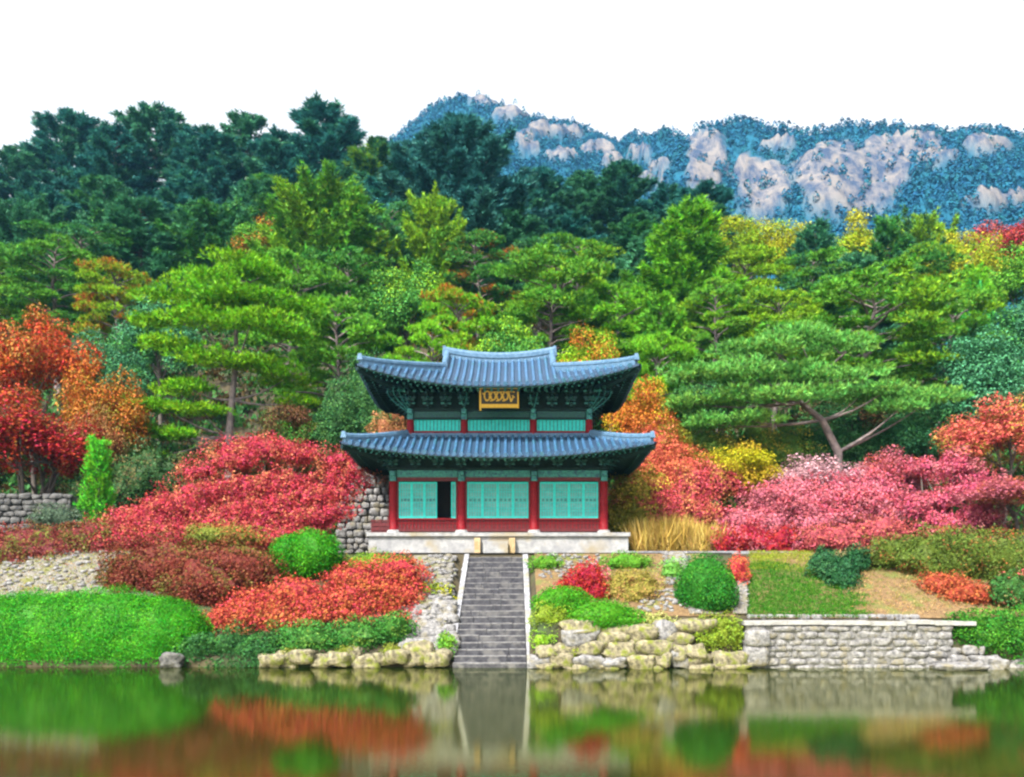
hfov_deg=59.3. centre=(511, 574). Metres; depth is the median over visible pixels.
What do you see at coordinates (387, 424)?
shrub
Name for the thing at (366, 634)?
shrub
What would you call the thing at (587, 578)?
red shrub
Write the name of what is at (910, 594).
dry grass cover
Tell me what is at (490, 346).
broadleaf tree
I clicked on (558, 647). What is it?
boulder
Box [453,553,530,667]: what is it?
stone staircase
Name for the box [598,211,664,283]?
conifer tree
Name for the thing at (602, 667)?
boulder
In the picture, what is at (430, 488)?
door
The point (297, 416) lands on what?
broadleaf tree
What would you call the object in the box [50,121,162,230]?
conifer tree
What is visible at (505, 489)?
door
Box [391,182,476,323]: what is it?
broadleaf tree
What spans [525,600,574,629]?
shrub
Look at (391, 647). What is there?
shrub
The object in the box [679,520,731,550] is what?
dry grass
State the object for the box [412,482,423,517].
door
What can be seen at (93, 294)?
pine tree
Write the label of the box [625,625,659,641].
boulder
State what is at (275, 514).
maple shrub
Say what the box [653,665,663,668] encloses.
boulder
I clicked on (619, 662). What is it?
boulder
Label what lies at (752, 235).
broadleaf tree
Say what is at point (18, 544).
hedge
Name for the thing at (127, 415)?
maple tree
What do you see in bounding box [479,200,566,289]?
conifer tree
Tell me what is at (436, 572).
gravel bank
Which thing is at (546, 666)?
boulder
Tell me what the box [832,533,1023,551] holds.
ground cover
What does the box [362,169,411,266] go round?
conifer tree
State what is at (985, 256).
broadleaf tree
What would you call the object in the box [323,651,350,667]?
boulder
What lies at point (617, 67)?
sky
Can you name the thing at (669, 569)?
shrub
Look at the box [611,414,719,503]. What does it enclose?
shrub
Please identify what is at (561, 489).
door
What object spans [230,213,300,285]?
broadleaf tree
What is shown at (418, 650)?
boulder
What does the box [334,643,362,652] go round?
shrub
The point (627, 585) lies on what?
shrub
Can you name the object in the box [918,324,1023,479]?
broadleaf tree
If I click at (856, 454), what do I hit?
shrub
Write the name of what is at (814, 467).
maple tree
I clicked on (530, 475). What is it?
temple hall
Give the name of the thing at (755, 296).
pine tree
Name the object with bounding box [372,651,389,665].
boulder
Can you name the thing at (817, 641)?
retaining wall
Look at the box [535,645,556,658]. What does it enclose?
boulder
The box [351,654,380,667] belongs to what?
boulder
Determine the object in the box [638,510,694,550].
dry grass
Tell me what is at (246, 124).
conifer tree
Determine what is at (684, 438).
maple tree
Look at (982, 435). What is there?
maple tree
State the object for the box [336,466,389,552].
stone wall
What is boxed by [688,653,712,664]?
boulder
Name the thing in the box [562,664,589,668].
boulder
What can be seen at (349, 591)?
maple shrub
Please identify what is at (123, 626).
hedge
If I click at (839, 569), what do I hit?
pine shrub
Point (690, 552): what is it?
terrace kerb
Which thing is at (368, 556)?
shrub
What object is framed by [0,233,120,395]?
pine tree
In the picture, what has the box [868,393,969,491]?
broadleaf tree
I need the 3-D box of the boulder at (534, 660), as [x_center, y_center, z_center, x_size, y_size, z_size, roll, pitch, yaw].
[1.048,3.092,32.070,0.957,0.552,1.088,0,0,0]
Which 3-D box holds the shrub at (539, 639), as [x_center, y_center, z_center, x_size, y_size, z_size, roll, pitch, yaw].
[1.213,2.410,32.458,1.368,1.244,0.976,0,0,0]
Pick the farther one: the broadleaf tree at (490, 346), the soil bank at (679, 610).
the broadleaf tree at (490, 346)
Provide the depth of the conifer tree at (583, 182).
119.24 m
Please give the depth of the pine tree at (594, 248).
79.45 m
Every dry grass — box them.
[618,514,684,550]
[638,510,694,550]
[660,515,722,550]
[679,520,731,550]
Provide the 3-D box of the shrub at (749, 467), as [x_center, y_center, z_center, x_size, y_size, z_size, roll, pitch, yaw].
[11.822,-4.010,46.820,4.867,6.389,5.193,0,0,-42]
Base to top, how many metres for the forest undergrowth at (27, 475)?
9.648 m
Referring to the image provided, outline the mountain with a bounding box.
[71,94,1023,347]
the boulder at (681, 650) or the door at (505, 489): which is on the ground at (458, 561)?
the boulder at (681, 650)
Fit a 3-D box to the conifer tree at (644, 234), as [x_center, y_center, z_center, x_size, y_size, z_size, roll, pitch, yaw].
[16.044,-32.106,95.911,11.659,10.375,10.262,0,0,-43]
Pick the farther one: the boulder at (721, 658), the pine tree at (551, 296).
the pine tree at (551, 296)
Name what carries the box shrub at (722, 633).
on the ground at (458, 561)
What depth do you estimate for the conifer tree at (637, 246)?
82.52 m
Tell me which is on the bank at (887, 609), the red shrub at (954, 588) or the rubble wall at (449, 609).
the red shrub at (954, 588)
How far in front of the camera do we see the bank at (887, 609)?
34.40 m
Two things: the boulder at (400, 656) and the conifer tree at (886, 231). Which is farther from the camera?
the conifer tree at (886, 231)
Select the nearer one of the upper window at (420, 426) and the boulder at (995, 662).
the boulder at (995, 662)
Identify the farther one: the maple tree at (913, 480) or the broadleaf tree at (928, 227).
the broadleaf tree at (928, 227)
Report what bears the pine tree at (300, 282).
on the ground at (458, 561)
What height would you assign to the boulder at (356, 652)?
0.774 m
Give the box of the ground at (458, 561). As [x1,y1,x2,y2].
[0,227,1023,666]
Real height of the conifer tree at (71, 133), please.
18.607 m
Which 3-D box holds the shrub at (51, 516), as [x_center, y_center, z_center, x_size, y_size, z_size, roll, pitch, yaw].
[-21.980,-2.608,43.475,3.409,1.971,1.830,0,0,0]
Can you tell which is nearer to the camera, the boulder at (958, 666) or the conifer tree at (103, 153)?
the boulder at (958, 666)
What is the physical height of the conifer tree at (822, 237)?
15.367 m
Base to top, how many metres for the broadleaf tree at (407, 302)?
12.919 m
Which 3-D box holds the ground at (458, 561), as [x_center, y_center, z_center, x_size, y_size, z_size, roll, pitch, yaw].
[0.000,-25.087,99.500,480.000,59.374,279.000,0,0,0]
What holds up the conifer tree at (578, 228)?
on the ground at (458, 561)
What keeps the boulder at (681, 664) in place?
on the ground at (458, 561)
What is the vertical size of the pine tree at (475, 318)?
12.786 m
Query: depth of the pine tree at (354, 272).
69.89 m
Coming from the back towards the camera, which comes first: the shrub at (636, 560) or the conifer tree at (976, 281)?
the conifer tree at (976, 281)
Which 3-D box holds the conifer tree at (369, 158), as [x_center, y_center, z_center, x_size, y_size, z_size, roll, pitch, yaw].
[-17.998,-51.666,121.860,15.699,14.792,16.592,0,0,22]
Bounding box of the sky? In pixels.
[0,0,1023,196]
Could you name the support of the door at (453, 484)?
in the temple hall
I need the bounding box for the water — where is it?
[0,667,1023,776]
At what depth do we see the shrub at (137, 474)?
47.20 m
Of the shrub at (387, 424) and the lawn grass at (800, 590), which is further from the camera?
the shrub at (387, 424)
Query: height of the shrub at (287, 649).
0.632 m
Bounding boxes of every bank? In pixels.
[0,550,165,600]
[397,555,452,637]
[534,554,735,615]
[750,549,1023,617]
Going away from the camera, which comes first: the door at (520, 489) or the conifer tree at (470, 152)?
the door at (520, 489)
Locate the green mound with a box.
[529,584,647,629]
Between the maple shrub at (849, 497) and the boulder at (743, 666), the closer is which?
the boulder at (743, 666)
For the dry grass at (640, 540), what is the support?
on the terrace
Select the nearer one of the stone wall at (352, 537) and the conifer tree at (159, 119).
the stone wall at (352, 537)
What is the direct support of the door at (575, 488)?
in the temple hall
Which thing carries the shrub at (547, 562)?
on the soil bank at (679, 610)
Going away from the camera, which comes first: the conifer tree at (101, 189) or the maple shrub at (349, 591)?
the maple shrub at (349, 591)
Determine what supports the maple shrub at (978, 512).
on the ground at (458, 561)
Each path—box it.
[668,552,722,612]
[733,577,746,612]
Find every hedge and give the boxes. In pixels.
[0,515,134,564]
[0,582,214,666]
[940,602,1023,664]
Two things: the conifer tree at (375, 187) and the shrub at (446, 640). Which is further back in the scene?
the conifer tree at (375, 187)
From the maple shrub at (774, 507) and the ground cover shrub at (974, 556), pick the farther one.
the maple shrub at (774, 507)
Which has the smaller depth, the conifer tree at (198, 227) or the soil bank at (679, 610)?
the soil bank at (679, 610)
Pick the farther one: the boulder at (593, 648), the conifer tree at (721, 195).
the conifer tree at (721, 195)
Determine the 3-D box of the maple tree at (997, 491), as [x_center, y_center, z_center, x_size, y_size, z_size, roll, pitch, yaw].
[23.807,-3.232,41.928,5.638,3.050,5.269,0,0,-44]
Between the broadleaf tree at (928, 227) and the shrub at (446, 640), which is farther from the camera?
the broadleaf tree at (928, 227)
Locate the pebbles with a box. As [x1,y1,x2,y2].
[0,549,749,634]
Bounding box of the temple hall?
[339,346,656,553]
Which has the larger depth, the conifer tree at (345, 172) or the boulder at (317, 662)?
the conifer tree at (345, 172)
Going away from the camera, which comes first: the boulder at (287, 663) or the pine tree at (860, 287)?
the boulder at (287, 663)
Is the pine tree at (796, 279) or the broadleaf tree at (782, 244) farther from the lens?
the broadleaf tree at (782, 244)
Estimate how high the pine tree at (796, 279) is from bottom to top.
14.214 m
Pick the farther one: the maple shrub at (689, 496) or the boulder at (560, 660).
the maple shrub at (689, 496)
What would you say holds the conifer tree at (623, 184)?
on the ground at (458, 561)
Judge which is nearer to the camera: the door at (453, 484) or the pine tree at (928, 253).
the door at (453, 484)
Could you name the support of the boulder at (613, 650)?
on the ground at (458, 561)
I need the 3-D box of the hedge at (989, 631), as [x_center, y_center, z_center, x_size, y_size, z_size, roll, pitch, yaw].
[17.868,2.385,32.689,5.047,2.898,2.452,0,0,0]
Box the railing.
[371,517,389,531]
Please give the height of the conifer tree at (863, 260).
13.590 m
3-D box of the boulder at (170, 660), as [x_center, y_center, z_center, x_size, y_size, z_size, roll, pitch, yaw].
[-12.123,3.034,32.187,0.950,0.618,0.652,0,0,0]
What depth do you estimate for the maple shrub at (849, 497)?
43.54 m
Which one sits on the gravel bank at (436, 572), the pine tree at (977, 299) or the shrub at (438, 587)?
the shrub at (438, 587)
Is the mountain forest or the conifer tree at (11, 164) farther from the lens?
the mountain forest
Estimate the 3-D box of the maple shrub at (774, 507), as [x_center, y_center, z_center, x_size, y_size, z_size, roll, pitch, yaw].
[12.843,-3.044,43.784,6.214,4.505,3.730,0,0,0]
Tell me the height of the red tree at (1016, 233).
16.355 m
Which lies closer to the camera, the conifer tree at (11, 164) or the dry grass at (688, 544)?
the dry grass at (688, 544)
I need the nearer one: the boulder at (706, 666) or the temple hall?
the boulder at (706, 666)
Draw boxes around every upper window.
[414,420,460,432]
[468,420,529,432]
[537,420,584,432]
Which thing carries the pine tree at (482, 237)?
on the ground at (458, 561)
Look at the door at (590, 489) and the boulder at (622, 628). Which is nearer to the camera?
the boulder at (622, 628)
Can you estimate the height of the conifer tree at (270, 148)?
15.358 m
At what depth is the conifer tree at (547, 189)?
115.68 m
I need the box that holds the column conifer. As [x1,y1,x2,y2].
[72,432,117,527]
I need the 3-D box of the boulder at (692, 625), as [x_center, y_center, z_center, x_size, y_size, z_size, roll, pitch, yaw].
[6.546,1.890,32.429,1.606,0.719,0.919,0,0,0]
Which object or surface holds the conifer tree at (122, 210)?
on the ground at (458, 561)
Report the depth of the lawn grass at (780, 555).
37.88 m
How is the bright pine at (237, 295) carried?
on the ground at (458, 561)
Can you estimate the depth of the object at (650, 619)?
32.51 m
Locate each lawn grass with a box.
[746,549,813,572]
[746,560,877,617]
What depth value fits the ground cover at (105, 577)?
37.14 m
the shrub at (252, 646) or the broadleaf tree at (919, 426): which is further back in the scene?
the broadleaf tree at (919, 426)
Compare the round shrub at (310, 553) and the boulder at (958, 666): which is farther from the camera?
the round shrub at (310, 553)
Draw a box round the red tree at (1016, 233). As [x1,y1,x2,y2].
[964,218,1023,312]
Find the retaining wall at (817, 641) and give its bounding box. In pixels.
[740,614,984,667]
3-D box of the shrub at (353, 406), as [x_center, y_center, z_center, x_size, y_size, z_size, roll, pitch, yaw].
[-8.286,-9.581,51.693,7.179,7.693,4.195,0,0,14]
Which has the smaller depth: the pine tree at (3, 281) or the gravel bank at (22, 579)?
the gravel bank at (22, 579)
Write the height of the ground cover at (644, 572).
2.369 m
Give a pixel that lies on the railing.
(379, 525)
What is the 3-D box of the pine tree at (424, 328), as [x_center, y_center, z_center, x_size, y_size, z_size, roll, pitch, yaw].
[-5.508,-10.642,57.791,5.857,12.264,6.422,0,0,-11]
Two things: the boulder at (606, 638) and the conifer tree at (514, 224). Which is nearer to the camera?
the boulder at (606, 638)
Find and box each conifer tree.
[0,105,101,222]
[0,143,40,206]
[0,182,12,199]
[0,192,90,322]
[9,181,91,257]
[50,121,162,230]
[60,173,146,259]
[77,191,195,318]
[93,99,193,202]
[136,168,224,257]
[148,122,249,204]
[208,107,275,201]
[226,172,289,231]
[229,122,314,204]
[254,89,369,190]
[296,159,379,248]
[341,135,409,202]
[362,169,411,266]
[368,111,556,271]
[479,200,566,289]
[517,165,574,231]
[537,168,614,241]
[547,209,607,283]
[585,158,658,243]
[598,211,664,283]
[605,236,662,338]
[624,290,708,433]
[625,226,695,301]
[637,181,681,224]
[663,177,756,280]
[779,217,853,310]
[826,251,910,383]
[849,211,921,341]
[944,262,997,414]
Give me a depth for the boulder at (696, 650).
31.70 m
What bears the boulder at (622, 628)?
on the ground at (458, 561)
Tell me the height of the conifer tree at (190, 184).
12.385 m
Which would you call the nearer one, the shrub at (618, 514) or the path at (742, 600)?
the path at (742, 600)
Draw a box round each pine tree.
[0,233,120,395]
[0,241,51,337]
[11,219,136,301]
[71,256,167,393]
[106,280,205,439]
[229,244,358,412]
[269,294,404,489]
[299,245,407,376]
[359,199,427,336]
[382,313,472,361]
[419,282,504,362]
[431,228,524,336]
[471,238,622,361]
[483,234,590,335]
[523,231,641,328]
[557,280,658,431]
[622,330,697,430]
[673,276,758,431]
[711,243,800,385]
[729,284,844,427]
[753,253,974,431]
[755,244,884,405]
[867,239,971,380]
[890,281,1022,423]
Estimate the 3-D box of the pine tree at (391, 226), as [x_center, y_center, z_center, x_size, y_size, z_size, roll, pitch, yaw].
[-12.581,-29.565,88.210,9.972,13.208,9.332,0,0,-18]
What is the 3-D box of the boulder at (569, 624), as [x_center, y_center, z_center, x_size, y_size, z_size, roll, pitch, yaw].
[2.417,1.870,32.390,1.571,0.580,0.970,0,0,0]
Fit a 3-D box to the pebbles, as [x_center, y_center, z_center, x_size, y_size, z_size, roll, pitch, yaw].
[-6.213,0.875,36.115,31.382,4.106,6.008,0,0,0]
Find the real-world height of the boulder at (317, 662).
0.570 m
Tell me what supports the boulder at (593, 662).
on the ground at (458, 561)
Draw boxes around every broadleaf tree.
[56,326,158,398]
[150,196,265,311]
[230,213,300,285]
[243,157,401,314]
[256,390,327,504]
[349,352,387,380]
[358,257,456,359]
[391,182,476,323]
[469,316,548,351]
[556,319,633,418]
[617,193,750,388]
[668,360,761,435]
[697,213,779,277]
[730,215,815,289]
[795,385,913,469]
[814,204,891,265]
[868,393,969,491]
[884,204,975,321]
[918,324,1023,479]
[919,228,1010,283]
[964,300,1023,452]
[978,241,1023,391]
[999,246,1023,307]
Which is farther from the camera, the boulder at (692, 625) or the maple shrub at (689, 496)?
the maple shrub at (689, 496)
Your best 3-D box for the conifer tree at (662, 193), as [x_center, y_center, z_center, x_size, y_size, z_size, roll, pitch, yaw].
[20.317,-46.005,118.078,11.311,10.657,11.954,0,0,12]
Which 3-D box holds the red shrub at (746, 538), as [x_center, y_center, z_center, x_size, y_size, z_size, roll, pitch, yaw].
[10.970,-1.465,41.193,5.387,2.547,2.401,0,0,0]
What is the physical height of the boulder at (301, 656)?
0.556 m
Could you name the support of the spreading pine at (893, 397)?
on the ground at (458, 561)
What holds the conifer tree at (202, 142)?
on the ground at (458, 561)
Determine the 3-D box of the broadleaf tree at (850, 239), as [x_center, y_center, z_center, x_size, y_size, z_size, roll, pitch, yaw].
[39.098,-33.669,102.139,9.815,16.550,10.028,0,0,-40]
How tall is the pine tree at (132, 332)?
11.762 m
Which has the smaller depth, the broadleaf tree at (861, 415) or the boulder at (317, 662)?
the boulder at (317, 662)
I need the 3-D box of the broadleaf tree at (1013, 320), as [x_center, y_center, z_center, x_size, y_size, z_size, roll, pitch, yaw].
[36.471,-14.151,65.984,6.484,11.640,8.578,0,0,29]
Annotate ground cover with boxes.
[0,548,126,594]
[0,550,390,619]
[539,555,747,614]
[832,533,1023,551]
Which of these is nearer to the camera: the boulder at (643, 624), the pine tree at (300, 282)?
the boulder at (643, 624)
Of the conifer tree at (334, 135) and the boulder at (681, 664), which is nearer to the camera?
the boulder at (681, 664)
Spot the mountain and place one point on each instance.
(749, 165)
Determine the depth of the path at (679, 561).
33.50 m
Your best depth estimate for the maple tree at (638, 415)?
51.17 m
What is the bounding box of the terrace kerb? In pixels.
[624,551,795,553]
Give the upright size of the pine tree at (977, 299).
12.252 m
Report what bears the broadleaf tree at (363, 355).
on the ground at (458, 561)
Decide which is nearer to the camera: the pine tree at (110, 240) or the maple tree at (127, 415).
the maple tree at (127, 415)
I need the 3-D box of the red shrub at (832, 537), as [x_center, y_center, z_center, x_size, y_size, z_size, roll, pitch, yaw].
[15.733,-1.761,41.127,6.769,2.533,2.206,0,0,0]
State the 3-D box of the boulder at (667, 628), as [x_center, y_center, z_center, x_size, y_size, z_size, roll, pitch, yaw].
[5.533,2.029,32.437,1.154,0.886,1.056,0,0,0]
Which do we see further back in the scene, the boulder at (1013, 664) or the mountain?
the mountain
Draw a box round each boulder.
[159,652,184,667]
[258,653,285,667]
[276,650,298,667]
[288,649,315,664]
[310,653,326,667]
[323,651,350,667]
[346,646,363,666]
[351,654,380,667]
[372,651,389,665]
[384,649,409,663]
[402,640,435,666]
[424,648,452,667]
[528,654,549,668]
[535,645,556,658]
[535,663,554,668]
[549,653,573,668]
[552,642,577,656]
[558,619,600,633]
[561,630,599,646]
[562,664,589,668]
[572,654,604,668]
[576,641,603,656]
[596,631,630,647]
[599,665,619,668]
[600,625,629,631]
[600,639,636,658]
[602,657,626,667]
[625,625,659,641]
[625,654,655,668]
[630,623,652,631]
[634,640,674,655]
[649,651,671,668]
[652,619,677,639]
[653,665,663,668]
[666,632,694,644]
[670,649,688,668]
[672,643,687,661]
[674,618,717,633]
[685,642,706,658]
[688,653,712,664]
[688,663,714,668]
[711,650,749,668]
[721,663,755,668]
[928,661,990,670]
[964,655,1010,669]
[1009,658,1023,667]
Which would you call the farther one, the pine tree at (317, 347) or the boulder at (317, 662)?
the pine tree at (317, 347)
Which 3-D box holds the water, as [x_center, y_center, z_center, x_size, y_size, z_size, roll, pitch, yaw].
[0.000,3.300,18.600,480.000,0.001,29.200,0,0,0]
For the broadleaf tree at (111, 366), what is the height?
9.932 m
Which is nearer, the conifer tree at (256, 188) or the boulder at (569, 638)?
the boulder at (569, 638)
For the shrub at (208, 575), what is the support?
on the ground at (458, 561)
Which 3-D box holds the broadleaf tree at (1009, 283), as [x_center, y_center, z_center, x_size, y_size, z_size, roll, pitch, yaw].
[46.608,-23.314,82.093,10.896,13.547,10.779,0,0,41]
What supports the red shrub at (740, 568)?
on the ground at (458, 561)
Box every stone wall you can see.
[0,493,76,531]
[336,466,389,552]
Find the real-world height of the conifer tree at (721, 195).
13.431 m
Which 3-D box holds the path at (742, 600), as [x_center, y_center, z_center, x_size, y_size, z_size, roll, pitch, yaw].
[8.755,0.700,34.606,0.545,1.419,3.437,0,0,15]
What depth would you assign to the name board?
39.72 m
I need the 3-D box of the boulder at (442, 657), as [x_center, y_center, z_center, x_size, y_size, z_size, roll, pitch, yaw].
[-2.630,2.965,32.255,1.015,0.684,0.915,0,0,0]
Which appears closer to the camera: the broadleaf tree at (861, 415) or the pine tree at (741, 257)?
the broadleaf tree at (861, 415)
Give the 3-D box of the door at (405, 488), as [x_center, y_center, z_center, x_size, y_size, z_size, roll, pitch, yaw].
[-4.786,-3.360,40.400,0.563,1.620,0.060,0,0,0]
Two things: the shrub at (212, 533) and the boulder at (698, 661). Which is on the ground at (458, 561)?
the shrub at (212, 533)
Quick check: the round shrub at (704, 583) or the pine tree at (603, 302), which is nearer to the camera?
the round shrub at (704, 583)
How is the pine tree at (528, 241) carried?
on the ground at (458, 561)
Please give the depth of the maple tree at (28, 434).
46.80 m
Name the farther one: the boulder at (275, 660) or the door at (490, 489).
the door at (490, 489)
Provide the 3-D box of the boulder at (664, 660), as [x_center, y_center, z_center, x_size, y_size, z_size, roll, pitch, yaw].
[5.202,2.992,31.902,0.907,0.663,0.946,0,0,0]
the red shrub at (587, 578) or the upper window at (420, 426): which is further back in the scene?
the upper window at (420, 426)
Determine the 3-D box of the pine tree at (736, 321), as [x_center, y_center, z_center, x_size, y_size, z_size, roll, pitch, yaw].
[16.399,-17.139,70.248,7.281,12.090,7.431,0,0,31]
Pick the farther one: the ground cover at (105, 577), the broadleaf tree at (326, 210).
the broadleaf tree at (326, 210)
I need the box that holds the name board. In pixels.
[479,388,518,410]
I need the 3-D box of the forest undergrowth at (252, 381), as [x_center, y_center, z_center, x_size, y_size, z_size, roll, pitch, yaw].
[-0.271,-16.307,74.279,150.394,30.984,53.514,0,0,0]
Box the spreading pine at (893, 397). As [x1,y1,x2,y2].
[655,319,975,524]
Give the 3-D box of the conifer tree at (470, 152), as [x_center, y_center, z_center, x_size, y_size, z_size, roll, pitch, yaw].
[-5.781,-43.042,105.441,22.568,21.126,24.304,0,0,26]
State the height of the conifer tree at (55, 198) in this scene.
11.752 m
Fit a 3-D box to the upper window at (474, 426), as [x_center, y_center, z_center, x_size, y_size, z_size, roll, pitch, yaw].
[-0.605,-6.765,41.070,2.810,0.630,0.140,0,0,0]
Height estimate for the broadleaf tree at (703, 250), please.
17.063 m
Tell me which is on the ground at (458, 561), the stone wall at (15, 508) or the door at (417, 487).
the stone wall at (15, 508)
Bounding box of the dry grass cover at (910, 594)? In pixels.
[848,563,1005,614]
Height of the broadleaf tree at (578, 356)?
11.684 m
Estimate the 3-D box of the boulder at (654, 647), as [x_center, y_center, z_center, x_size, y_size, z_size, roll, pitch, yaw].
[5.029,2.649,32.057,1.585,0.813,0.867,0,0,0]
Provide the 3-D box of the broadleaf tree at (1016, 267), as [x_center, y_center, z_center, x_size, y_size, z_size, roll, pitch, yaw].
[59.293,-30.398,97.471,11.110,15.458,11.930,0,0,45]
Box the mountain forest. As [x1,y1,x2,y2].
[135,90,1023,264]
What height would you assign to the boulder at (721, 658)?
0.846 m
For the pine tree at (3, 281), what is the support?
on the ground at (458, 561)
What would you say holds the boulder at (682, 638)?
on the ground at (458, 561)
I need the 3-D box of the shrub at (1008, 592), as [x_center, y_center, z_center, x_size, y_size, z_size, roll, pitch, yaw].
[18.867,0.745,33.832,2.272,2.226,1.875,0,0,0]
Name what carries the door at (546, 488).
in the temple hall
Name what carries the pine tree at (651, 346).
on the ground at (458, 561)
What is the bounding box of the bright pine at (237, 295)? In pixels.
[112,244,333,507]
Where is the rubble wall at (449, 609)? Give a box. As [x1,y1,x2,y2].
[398,600,460,654]
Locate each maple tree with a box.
[0,302,112,494]
[0,384,105,494]
[52,400,131,481]
[53,350,155,522]
[600,374,687,440]
[626,421,708,477]
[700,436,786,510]
[750,452,867,492]
[842,444,948,495]
[928,391,1023,532]
[956,475,1023,533]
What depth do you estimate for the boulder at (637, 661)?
31.51 m
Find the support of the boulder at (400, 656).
on the ground at (458, 561)
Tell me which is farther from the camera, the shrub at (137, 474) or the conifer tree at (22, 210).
the conifer tree at (22, 210)
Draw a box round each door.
[399,482,411,517]
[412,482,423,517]
[424,482,436,517]
[451,482,455,517]
[467,482,481,517]
[483,482,497,517]
[498,482,512,517]
[513,482,527,517]
[540,482,553,517]
[554,482,568,517]
[569,482,582,517]
[583,482,597,517]
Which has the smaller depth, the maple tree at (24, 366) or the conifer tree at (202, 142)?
the maple tree at (24, 366)
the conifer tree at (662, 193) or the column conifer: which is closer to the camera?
the column conifer
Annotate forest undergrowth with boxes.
[0,289,1023,548]
[0,438,1023,543]
[57,220,945,349]
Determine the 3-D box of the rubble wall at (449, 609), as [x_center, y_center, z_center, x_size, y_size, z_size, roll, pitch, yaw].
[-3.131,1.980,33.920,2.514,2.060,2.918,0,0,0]
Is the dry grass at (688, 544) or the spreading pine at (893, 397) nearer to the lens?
the dry grass at (688, 544)
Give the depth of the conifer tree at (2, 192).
127.89 m
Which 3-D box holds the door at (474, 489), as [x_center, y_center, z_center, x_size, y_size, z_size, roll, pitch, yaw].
[-1.667,-3.360,40.400,0.679,1.620,0.060,0,0,0]
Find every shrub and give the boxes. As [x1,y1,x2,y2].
[23,501,88,532]
[55,433,208,520]
[73,429,386,553]
[93,525,301,608]
[171,619,289,667]
[180,519,272,548]
[197,549,435,634]
[264,609,419,653]
[266,526,345,581]
[282,647,297,658]
[308,346,406,455]
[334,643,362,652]
[340,546,419,568]
[364,410,406,432]
[378,642,403,654]
[417,581,456,599]
[434,630,457,659]
[522,552,564,573]
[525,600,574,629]
[527,627,557,651]
[550,555,610,599]
[596,550,655,569]
[597,566,669,603]
[607,457,688,550]
[608,454,753,532]
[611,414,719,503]
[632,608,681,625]
[657,556,684,577]
[673,551,739,613]
[680,405,827,472]
[692,608,744,653]
[704,515,810,550]
[714,468,846,538]
[725,549,752,585]
[769,410,945,478]
[789,464,909,529]
[790,508,928,551]
[803,541,872,591]
[860,518,1023,584]
[869,443,1018,535]
[911,569,995,604]
[984,565,1023,610]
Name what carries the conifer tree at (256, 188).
on the ground at (458, 561)
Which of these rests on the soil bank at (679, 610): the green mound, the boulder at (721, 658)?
the green mound
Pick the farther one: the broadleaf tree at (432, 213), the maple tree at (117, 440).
the broadleaf tree at (432, 213)
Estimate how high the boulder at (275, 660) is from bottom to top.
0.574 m
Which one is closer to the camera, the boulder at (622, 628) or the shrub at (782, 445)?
the boulder at (622, 628)
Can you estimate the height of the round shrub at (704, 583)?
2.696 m
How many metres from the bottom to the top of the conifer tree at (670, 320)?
12.141 m
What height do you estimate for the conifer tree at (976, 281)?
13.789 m

